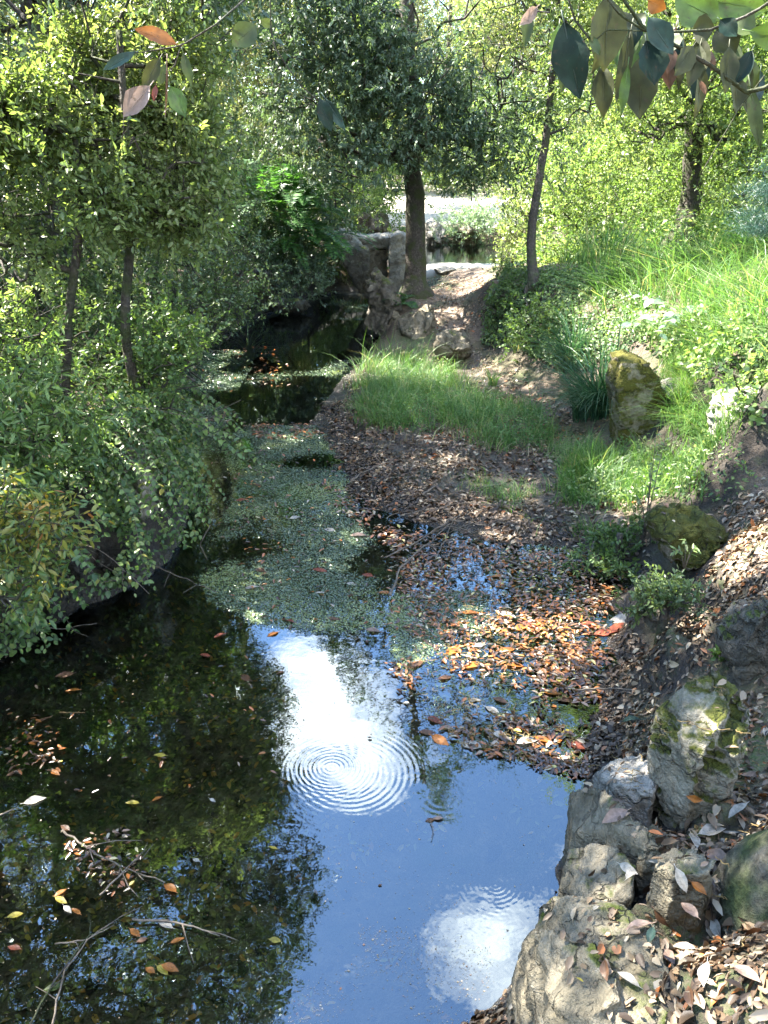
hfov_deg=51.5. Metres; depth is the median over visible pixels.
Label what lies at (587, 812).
rock
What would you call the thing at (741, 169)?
shrub
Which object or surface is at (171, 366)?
shrub
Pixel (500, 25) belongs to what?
oak tree
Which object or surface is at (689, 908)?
fallen leaf
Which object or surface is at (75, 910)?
floating leaf
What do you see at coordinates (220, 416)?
trailing vine
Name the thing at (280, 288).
undergrowth
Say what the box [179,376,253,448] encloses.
trailing vine
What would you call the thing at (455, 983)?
pebble
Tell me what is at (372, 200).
shrub
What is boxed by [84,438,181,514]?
trailing vine
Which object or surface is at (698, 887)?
fallen leaf
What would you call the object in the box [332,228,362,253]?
boulder
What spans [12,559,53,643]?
trailing vine
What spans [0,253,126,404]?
shrub
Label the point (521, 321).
shrub
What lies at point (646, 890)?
fallen leaf
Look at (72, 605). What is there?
boulder
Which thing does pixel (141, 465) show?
trailing vine
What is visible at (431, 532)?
stick
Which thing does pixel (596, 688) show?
stick
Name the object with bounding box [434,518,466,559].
stick
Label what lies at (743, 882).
boulder
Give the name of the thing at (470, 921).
pebble
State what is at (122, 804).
pebble
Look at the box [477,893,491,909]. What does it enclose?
pebble
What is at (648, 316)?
broadleaf plant
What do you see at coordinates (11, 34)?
oak tree
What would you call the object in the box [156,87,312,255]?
shrub
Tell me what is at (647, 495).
seedling
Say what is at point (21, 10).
oak tree
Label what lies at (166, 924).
floating leaf
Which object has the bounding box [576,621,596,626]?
floating leaf
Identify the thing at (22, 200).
bush
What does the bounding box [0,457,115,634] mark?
shrub
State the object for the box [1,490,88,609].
trailing vine
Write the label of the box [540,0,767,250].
oak tree
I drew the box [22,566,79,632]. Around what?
trailing vine
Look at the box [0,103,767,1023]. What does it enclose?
ground
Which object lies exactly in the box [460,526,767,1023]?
leaf litter
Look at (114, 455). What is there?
trailing vine
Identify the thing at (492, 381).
grass tuft
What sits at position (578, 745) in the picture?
floating leaf
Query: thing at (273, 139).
bush
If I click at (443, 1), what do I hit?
oak tree
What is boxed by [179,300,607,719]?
duckweed
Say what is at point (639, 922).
fallen leaf
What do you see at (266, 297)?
shrub
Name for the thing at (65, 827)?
floating leaf
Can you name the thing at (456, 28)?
oak tree
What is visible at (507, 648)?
floating leaf
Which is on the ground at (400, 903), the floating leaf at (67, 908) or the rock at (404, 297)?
the rock at (404, 297)
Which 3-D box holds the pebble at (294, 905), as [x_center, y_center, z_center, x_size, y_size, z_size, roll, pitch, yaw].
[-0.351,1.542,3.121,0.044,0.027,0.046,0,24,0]
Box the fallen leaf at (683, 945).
[673,942,698,948]
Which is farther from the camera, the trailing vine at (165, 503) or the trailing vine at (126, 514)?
the trailing vine at (165, 503)
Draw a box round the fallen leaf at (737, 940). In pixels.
[732,936,740,944]
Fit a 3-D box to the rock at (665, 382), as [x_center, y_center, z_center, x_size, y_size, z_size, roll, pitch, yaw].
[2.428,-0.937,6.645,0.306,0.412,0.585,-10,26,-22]
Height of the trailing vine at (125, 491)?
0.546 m
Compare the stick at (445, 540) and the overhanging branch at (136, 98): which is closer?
the overhanging branch at (136, 98)
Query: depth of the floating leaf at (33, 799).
3.14 m
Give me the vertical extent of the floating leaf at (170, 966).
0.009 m
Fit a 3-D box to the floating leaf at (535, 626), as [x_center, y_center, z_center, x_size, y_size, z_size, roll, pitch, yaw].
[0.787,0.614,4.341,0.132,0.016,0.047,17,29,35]
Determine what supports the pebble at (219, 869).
on the ground at (400, 903)
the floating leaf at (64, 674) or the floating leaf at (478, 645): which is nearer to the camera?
the floating leaf at (64, 674)
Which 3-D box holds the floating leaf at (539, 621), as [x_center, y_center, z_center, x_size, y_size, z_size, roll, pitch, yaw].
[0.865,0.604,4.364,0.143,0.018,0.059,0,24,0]
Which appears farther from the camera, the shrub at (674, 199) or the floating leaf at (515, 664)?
the shrub at (674, 199)
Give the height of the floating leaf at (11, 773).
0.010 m
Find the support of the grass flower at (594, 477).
on the ground at (400, 903)
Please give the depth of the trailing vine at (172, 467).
4.92 m
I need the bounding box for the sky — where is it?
[25,0,583,101]
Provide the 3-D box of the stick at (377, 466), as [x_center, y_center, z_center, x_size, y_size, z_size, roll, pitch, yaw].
[-0.024,-0.363,6.466,0.676,0.049,0.176,-14,27,-29]
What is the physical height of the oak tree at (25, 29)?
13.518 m
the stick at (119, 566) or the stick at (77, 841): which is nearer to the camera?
the stick at (77, 841)
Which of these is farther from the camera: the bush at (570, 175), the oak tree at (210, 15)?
the bush at (570, 175)
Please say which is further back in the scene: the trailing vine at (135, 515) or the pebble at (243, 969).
the trailing vine at (135, 515)
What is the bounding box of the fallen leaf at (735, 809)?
[728,801,749,817]
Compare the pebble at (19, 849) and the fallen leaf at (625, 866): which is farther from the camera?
the pebble at (19, 849)
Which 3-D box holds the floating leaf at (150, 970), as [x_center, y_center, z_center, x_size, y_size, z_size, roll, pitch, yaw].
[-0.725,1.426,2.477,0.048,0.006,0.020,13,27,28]
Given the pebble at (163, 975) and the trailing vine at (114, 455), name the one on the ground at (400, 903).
the pebble at (163, 975)
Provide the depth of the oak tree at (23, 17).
6.05 m
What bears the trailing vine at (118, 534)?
hanging from the undergrowth at (21, 633)
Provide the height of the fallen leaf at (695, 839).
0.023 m
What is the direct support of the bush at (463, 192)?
on the ground at (400, 903)
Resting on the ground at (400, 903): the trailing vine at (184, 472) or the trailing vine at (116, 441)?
the trailing vine at (116, 441)
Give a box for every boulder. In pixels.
[36,574,93,622]
[55,554,92,607]
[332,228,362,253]
[341,245,369,293]
[356,232,391,249]
[363,249,388,298]
[363,267,401,337]
[388,230,405,291]
[397,304,435,340]
[506,895,668,1023]
[643,502,728,571]
[647,669,749,829]
[706,386,758,435]
[711,829,767,934]
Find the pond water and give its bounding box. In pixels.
[387,244,556,268]
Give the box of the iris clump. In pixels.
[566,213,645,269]
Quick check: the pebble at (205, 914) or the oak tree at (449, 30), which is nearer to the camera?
the pebble at (205, 914)
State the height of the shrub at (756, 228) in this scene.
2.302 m
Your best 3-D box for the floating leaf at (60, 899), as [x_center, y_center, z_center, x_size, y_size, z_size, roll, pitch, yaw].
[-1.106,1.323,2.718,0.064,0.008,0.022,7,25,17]
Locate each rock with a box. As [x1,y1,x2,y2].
[94,544,134,588]
[269,297,310,316]
[356,292,427,308]
[357,210,388,233]
[388,310,400,324]
[425,218,445,244]
[432,329,472,360]
[434,265,455,274]
[451,222,479,244]
[557,843,635,909]
[560,788,662,901]
[592,755,657,827]
[634,598,670,623]
[646,848,715,942]
[661,375,691,398]
[715,596,767,686]
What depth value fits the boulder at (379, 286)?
11.08 m
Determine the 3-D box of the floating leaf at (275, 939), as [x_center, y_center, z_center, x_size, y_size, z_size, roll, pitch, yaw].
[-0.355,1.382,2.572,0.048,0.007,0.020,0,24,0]
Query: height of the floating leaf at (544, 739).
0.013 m
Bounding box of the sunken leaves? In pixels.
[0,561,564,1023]
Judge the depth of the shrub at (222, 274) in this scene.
6.70 m
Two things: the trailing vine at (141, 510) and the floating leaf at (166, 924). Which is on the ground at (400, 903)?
the trailing vine at (141, 510)
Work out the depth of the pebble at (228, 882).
3.23 m
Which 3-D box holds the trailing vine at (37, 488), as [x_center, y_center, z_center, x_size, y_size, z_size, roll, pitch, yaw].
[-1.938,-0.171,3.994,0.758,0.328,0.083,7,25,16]
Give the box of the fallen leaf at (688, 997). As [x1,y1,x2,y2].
[684,985,693,1007]
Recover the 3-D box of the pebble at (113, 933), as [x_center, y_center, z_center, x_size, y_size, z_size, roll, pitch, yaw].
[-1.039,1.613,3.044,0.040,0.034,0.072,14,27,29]
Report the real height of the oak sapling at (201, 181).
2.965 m
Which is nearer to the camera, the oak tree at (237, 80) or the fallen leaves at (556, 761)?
the fallen leaves at (556, 761)
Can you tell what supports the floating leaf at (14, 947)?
on the stream water
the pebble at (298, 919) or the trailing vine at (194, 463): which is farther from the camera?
the trailing vine at (194, 463)
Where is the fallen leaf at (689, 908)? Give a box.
[681,903,700,919]
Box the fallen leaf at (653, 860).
[649,855,659,862]
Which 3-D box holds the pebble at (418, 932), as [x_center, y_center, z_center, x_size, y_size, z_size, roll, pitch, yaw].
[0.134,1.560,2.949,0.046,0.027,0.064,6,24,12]
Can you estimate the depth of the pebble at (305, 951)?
2.93 m
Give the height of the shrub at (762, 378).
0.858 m
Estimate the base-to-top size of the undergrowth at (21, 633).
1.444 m
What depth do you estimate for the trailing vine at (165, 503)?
5.23 m
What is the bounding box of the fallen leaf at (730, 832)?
[723,831,738,833]
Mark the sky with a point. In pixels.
(85, 0)
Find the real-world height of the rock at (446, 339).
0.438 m
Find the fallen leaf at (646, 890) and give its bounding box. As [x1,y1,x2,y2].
[642,885,649,893]
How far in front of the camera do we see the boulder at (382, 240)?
14.03 m
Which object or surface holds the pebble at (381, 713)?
on the ground at (400, 903)
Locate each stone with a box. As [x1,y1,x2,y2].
[251,882,275,903]
[605,349,670,445]
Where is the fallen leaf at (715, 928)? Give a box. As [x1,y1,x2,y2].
[710,919,720,935]
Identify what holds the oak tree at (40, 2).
on the ground at (400, 903)
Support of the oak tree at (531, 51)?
on the ground at (400, 903)
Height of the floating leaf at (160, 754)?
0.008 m
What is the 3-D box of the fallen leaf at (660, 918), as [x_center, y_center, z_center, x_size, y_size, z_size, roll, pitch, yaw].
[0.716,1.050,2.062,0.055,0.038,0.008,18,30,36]
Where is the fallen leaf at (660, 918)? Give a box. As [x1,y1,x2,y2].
[652,906,670,927]
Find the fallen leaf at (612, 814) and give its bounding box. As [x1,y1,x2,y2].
[602,808,630,822]
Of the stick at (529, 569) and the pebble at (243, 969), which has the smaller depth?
the pebble at (243, 969)
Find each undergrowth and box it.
[0,210,310,377]
[0,262,213,655]
[251,250,293,316]
[507,200,767,281]
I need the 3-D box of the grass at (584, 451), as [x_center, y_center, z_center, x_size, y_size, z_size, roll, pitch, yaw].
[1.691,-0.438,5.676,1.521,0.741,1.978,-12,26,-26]
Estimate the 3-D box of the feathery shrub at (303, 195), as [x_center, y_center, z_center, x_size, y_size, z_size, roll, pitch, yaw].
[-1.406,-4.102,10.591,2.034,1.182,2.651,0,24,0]
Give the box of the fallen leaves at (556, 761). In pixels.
[0,343,627,895]
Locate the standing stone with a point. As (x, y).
(628, 374)
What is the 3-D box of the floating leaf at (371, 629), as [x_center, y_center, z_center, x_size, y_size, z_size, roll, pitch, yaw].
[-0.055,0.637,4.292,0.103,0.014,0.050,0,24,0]
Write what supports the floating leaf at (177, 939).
on the stream water
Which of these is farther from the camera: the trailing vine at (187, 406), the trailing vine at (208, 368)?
the trailing vine at (208, 368)
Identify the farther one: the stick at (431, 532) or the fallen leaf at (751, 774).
the stick at (431, 532)
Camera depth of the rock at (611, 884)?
2.27 m
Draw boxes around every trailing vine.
[0,497,79,594]
[0,570,32,621]
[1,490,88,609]
[3,486,111,598]
[5,478,97,585]
[9,573,36,629]
[10,462,63,516]
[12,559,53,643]
[13,467,58,549]
[22,454,97,592]
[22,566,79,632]
[38,435,140,548]
[43,463,116,531]
[49,470,156,519]
[50,444,176,542]
[56,476,116,526]
[78,408,189,504]
[81,410,173,491]
[84,397,188,534]
[84,413,152,474]
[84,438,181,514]
[84,444,150,540]
[84,459,134,527]
[87,398,123,467]
[92,466,125,547]
[95,435,191,549]
[96,381,131,437]
[97,423,169,537]
[98,389,170,509]
[98,396,198,541]
[102,405,244,459]
[102,422,173,523]
[104,451,153,583]
[105,410,201,486]
[110,378,213,451]
[112,380,201,509]
[114,402,181,496]
[118,429,208,526]
[122,440,158,523]
[125,420,183,511]
[127,381,217,433]
[131,405,176,505]
[132,391,246,432]
[132,413,189,505]
[140,417,201,524]
[144,345,221,392]
[144,385,219,435]
[155,408,226,500]
[157,407,212,501]
[158,379,243,424]
[158,422,195,492]
[163,399,233,450]
[164,403,231,457]
[164,412,205,469]
[164,412,269,471]
[170,384,207,437]
[171,399,207,448]
[179,374,224,433]
[179,375,242,453]
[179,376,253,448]
[183,378,240,451]
[198,359,218,376]
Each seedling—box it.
[635,433,669,532]
[670,539,700,569]
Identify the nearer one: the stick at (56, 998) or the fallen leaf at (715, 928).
the fallen leaf at (715, 928)
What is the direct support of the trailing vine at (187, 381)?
hanging from the undergrowth at (21, 633)
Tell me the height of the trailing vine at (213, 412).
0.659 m
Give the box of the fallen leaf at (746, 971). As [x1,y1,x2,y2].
[729,963,760,982]
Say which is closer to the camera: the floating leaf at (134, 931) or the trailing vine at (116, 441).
the floating leaf at (134, 931)
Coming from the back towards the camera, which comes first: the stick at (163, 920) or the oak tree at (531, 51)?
the oak tree at (531, 51)
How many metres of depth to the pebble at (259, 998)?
2.77 m
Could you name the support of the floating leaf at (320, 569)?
on the stream water
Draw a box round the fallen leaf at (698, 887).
[688,879,706,894]
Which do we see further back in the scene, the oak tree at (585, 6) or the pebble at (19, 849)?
the oak tree at (585, 6)
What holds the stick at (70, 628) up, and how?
on the ground at (400, 903)
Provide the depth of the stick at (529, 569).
4.91 m
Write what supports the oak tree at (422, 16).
on the ground at (400, 903)
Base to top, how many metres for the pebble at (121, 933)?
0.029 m
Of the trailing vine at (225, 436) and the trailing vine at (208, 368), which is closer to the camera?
the trailing vine at (225, 436)
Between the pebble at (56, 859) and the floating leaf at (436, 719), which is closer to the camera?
the pebble at (56, 859)
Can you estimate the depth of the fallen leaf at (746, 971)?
1.63 m
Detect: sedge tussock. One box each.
[169,309,248,382]
[199,337,266,374]
[477,305,675,423]
[487,295,606,372]
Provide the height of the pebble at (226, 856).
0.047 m
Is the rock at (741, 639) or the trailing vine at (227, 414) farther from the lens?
the trailing vine at (227, 414)
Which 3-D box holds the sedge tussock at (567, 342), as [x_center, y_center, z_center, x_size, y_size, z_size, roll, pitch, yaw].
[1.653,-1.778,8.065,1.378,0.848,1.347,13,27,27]
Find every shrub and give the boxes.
[0,169,109,339]
[0,199,227,388]
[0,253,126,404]
[0,314,145,506]
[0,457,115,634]
[87,267,232,432]
[92,171,291,349]
[97,14,294,305]
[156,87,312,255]
[191,187,346,311]
[227,157,352,254]
[235,265,276,303]
[261,220,378,271]
[262,206,381,297]
[293,150,402,230]
[429,186,521,245]
[480,248,586,363]
[485,158,581,272]
[498,76,717,263]
[562,503,655,595]
[578,83,767,237]
[609,560,717,643]
[689,316,767,416]
[693,91,767,239]
[694,145,767,241]
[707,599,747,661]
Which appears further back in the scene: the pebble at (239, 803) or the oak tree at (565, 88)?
the oak tree at (565, 88)
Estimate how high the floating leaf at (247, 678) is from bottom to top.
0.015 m
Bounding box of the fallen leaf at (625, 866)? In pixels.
[617,862,637,874]
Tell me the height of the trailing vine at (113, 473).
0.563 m
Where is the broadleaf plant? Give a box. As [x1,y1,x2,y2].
[620,294,706,339]
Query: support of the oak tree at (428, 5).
on the ground at (400, 903)
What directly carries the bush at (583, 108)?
on the ground at (400, 903)
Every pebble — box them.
[13,842,28,853]
[29,676,38,685]
[50,856,60,862]
[53,898,70,910]
[68,964,79,976]
[80,918,88,924]
[85,977,98,994]
[103,928,121,941]
[104,892,112,901]
[114,827,126,837]
[117,930,126,938]
[118,799,130,808]
[121,842,135,856]
[130,723,141,729]
[138,878,149,890]
[139,991,150,1006]
[145,717,155,724]
[158,971,171,977]
[176,849,186,857]
[185,919,194,929]
[190,843,196,850]
[200,910,208,919]
[210,863,226,877]
[211,995,228,1008]
[218,850,235,863]
[222,878,231,885]
[236,800,246,807]
[237,844,250,853]
[237,961,248,977]
[239,915,248,928]
[247,1009,255,1017]
[255,943,265,953]
[256,992,263,1002]
[258,797,264,803]
[274,889,286,905]
[280,858,289,869]
[283,724,295,731]
[287,912,308,926]
[289,900,299,910]
[297,971,309,984]
[302,949,308,953]
[313,779,335,793]
[376,709,386,717]
[414,927,426,940]
[452,980,459,987]
[465,917,475,925]
[474,912,493,927]
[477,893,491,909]
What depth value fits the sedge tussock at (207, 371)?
10.08 m
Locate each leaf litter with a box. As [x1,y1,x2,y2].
[310,382,767,631]
[346,264,546,398]
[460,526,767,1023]
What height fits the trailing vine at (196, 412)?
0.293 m
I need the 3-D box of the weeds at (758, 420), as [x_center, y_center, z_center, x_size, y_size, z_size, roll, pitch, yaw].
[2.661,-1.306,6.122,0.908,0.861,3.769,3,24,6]
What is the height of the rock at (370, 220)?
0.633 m
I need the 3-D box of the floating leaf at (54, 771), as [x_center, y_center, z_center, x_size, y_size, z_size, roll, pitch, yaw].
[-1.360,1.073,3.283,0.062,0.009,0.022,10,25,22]
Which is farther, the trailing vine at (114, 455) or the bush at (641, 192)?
the bush at (641, 192)
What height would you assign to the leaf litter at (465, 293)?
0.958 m
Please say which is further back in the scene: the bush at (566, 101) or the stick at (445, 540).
the bush at (566, 101)
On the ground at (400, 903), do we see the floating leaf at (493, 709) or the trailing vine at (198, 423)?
the trailing vine at (198, 423)
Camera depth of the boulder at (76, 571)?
4.40 m
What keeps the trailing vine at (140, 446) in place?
hanging from the undergrowth at (21, 633)
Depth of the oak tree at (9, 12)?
16.05 m
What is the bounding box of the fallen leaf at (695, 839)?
[689,832,699,847]
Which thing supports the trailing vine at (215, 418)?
on the ground at (400, 903)
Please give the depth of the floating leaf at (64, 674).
3.92 m
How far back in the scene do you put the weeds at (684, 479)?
5.35 m
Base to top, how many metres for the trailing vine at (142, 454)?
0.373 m
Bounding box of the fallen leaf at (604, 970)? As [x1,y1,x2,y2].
[600,955,608,980]
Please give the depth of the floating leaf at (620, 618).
4.39 m
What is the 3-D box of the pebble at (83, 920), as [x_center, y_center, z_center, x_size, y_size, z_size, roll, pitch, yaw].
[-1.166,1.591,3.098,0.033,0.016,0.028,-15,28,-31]
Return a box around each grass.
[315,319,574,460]
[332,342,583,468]
[335,338,587,456]
[434,422,643,542]
[510,202,767,373]
[522,413,721,513]
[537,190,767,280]
[541,236,767,293]
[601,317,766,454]
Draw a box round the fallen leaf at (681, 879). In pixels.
[674,864,687,892]
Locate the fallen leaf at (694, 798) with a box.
[686,795,702,802]
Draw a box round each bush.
[1,165,210,248]
[3,178,41,222]
[120,140,321,239]
[224,103,363,232]
[229,87,436,232]
[309,119,383,221]
[341,113,426,188]
[361,78,536,188]
[393,76,529,196]
[467,85,575,180]
[473,81,612,195]
[517,116,676,239]
[542,102,642,182]
[570,143,681,233]
[586,146,707,239]
[627,130,754,222]
[646,43,767,222]
[653,79,766,225]
[710,43,767,162]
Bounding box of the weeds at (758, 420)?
[631,289,767,425]
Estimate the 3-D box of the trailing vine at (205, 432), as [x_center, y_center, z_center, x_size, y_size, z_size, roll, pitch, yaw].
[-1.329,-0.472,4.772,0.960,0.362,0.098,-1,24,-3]
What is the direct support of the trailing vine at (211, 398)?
hanging from the shrub at (171, 366)
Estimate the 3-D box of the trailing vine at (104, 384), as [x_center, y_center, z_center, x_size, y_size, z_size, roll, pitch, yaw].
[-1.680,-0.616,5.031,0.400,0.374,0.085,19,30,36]
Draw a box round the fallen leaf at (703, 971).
[697,957,709,986]
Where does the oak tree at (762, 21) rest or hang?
on the ground at (400, 903)
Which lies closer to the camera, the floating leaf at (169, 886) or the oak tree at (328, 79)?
the floating leaf at (169, 886)
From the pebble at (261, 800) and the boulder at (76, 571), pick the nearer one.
the pebble at (261, 800)
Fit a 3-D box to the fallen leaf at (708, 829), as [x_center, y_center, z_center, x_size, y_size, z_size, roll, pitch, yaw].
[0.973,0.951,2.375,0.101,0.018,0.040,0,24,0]
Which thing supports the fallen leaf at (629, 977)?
on the leaf litter at (758, 930)
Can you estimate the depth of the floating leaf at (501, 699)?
3.73 m
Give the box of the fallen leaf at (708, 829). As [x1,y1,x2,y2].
[699,824,725,835]
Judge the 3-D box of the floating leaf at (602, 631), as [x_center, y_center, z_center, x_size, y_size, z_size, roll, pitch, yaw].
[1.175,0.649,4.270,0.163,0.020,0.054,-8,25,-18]
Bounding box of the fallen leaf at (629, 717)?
[619,715,638,721]
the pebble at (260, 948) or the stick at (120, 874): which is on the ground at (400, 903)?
the pebble at (260, 948)
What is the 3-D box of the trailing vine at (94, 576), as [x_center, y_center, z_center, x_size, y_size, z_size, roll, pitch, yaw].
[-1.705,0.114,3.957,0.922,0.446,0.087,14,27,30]
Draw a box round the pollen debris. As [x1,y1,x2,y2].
[0,662,551,1023]
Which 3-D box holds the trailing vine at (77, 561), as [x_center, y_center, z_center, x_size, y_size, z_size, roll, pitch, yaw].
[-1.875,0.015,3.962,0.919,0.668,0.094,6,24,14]
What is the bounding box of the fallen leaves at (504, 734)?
[385,543,767,952]
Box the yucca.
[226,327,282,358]
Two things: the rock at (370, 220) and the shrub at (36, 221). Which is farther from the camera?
the rock at (370, 220)
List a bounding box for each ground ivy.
[0,323,211,662]
[480,260,659,369]
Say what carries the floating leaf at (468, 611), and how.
on the stream water
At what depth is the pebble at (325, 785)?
3.51 m
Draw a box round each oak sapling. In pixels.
[0,0,268,424]
[0,3,180,394]
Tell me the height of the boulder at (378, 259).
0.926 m
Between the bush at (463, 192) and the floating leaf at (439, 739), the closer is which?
the floating leaf at (439, 739)
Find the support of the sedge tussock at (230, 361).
on the ground at (400, 903)
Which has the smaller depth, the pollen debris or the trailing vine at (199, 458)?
the pollen debris
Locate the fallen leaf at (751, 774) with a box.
[741,771,759,778]
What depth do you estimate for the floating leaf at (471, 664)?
3.99 m
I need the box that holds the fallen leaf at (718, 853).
[700,848,725,859]
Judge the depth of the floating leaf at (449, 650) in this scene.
4.12 m
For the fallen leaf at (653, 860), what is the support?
on the leaf litter at (758, 930)
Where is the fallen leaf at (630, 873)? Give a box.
[625,870,635,879]
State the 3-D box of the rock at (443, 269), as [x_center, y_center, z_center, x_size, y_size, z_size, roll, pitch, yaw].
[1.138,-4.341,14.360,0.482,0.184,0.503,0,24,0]
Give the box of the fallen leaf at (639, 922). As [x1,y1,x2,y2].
[625,919,655,929]
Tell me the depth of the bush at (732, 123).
10.31 m
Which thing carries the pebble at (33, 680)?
on the ground at (400, 903)
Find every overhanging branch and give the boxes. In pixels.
[103,0,259,149]
[250,0,345,131]
[520,0,767,174]
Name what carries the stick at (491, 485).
on the ground at (400, 903)
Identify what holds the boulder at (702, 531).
on the ground at (400, 903)
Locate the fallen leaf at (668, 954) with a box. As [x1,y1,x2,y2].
[663,949,674,963]
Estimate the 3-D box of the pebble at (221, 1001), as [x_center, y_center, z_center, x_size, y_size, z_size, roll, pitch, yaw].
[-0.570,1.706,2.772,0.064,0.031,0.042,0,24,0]
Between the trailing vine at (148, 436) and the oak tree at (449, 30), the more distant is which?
the oak tree at (449, 30)
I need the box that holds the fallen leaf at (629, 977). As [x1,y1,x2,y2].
[618,972,640,987]
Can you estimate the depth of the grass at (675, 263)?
8.91 m
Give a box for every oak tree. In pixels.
[0,0,34,97]
[0,0,90,65]
[0,0,159,291]
[0,0,251,85]
[0,0,260,343]
[0,0,295,95]
[0,2,120,61]
[67,0,281,250]
[110,0,391,225]
[111,0,262,106]
[112,0,258,122]
[132,1,326,125]
[217,0,592,299]
[233,0,416,205]
[344,0,469,109]
[351,0,462,195]
[399,0,520,145]
[400,0,478,89]
[419,0,511,109]
[423,0,509,99]
[425,0,685,297]
[429,0,589,183]
[460,0,587,172]
[513,0,658,135]
[517,0,675,204]
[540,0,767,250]
[541,0,615,125]
[546,0,761,166]
[608,0,767,203]
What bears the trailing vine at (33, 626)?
hanging from the undergrowth at (21, 633)
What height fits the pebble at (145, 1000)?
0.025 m
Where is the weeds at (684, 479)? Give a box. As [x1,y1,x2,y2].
[567,428,765,513]
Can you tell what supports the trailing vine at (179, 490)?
hanging from the undergrowth at (21, 633)
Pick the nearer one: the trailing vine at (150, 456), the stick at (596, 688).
the stick at (596, 688)
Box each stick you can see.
[0,807,17,815]
[20,623,96,636]
[29,923,110,1023]
[37,906,141,1023]
[55,925,113,950]
[61,829,164,897]
[86,545,148,593]
[99,842,152,895]
[132,918,236,962]
[156,566,215,592]
[200,525,209,559]
[350,457,419,480]
[385,513,482,557]
[389,522,464,595]
[399,508,442,515]
[421,485,434,495]
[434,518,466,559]
[440,502,492,506]
[480,483,504,488]
[505,559,559,587]
[577,687,636,690]
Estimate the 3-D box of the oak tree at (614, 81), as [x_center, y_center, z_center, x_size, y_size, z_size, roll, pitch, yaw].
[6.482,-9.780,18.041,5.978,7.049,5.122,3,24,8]
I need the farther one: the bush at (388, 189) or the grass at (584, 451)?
the bush at (388, 189)
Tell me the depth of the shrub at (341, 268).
15.28 m
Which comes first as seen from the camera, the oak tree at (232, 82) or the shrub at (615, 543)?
the shrub at (615, 543)
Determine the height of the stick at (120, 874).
0.021 m
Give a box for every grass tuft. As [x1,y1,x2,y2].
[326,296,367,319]
[477,362,513,386]
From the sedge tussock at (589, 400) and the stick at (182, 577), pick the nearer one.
the stick at (182, 577)
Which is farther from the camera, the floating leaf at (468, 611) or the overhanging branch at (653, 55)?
the floating leaf at (468, 611)
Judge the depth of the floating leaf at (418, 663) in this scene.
4.00 m
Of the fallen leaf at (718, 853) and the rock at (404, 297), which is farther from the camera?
the rock at (404, 297)
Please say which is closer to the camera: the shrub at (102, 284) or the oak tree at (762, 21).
the shrub at (102, 284)
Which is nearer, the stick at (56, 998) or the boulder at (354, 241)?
the stick at (56, 998)
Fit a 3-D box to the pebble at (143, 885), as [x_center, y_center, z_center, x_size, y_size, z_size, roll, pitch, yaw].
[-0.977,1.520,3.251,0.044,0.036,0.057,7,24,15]
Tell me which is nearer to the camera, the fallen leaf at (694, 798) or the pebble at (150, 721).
the fallen leaf at (694, 798)
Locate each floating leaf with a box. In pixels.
[5,769,22,776]
[5,912,22,917]
[8,944,22,949]
[21,795,45,803]
[44,982,64,990]
[51,769,59,774]
[54,888,67,895]
[55,671,76,677]
[55,896,66,903]
[61,825,69,830]
[63,905,70,912]
[72,908,80,914]
[126,800,138,803]
[128,927,139,936]
[136,937,146,941]
[145,967,155,973]
[155,753,167,756]
[155,964,167,974]
[158,922,174,928]
[159,962,178,971]
[164,883,175,891]
[168,937,183,943]
[240,674,250,680]
[255,568,266,572]
[269,937,280,942]
[313,568,325,571]
[351,532,365,535]
[363,573,372,576]
[366,627,379,631]
[408,660,425,668]
[417,729,435,734]
[427,716,442,723]
[429,734,448,744]
[435,675,451,679]
[445,646,463,653]
[458,740,485,748]
[462,610,478,613]
[465,661,479,668]
[473,643,485,646]
[483,705,499,713]
[492,731,506,737]
[493,697,509,703]
[495,647,514,652]
[499,611,516,618]
[506,662,522,666]
[513,624,524,630]
[516,736,536,743]
[518,621,536,627]
[531,618,553,625]
[535,736,549,741]
[541,689,560,693]
[557,697,572,701]
[565,741,585,748]
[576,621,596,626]
[589,629,616,635]
[605,623,623,634]
[607,613,625,622]
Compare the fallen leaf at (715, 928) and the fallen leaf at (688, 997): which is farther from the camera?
the fallen leaf at (715, 928)
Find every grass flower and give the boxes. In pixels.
[592,467,596,489]
[618,457,623,476]
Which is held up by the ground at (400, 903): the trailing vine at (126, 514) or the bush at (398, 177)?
the bush at (398, 177)
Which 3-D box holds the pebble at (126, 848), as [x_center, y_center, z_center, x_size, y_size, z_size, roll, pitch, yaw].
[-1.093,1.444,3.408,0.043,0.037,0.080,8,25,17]
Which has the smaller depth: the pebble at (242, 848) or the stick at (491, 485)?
the pebble at (242, 848)
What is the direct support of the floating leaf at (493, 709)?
on the stream water
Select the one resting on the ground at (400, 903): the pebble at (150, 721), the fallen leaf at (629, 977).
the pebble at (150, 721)
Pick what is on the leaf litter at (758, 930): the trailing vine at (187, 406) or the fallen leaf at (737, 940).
the fallen leaf at (737, 940)
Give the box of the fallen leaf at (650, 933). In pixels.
[646,927,655,942]

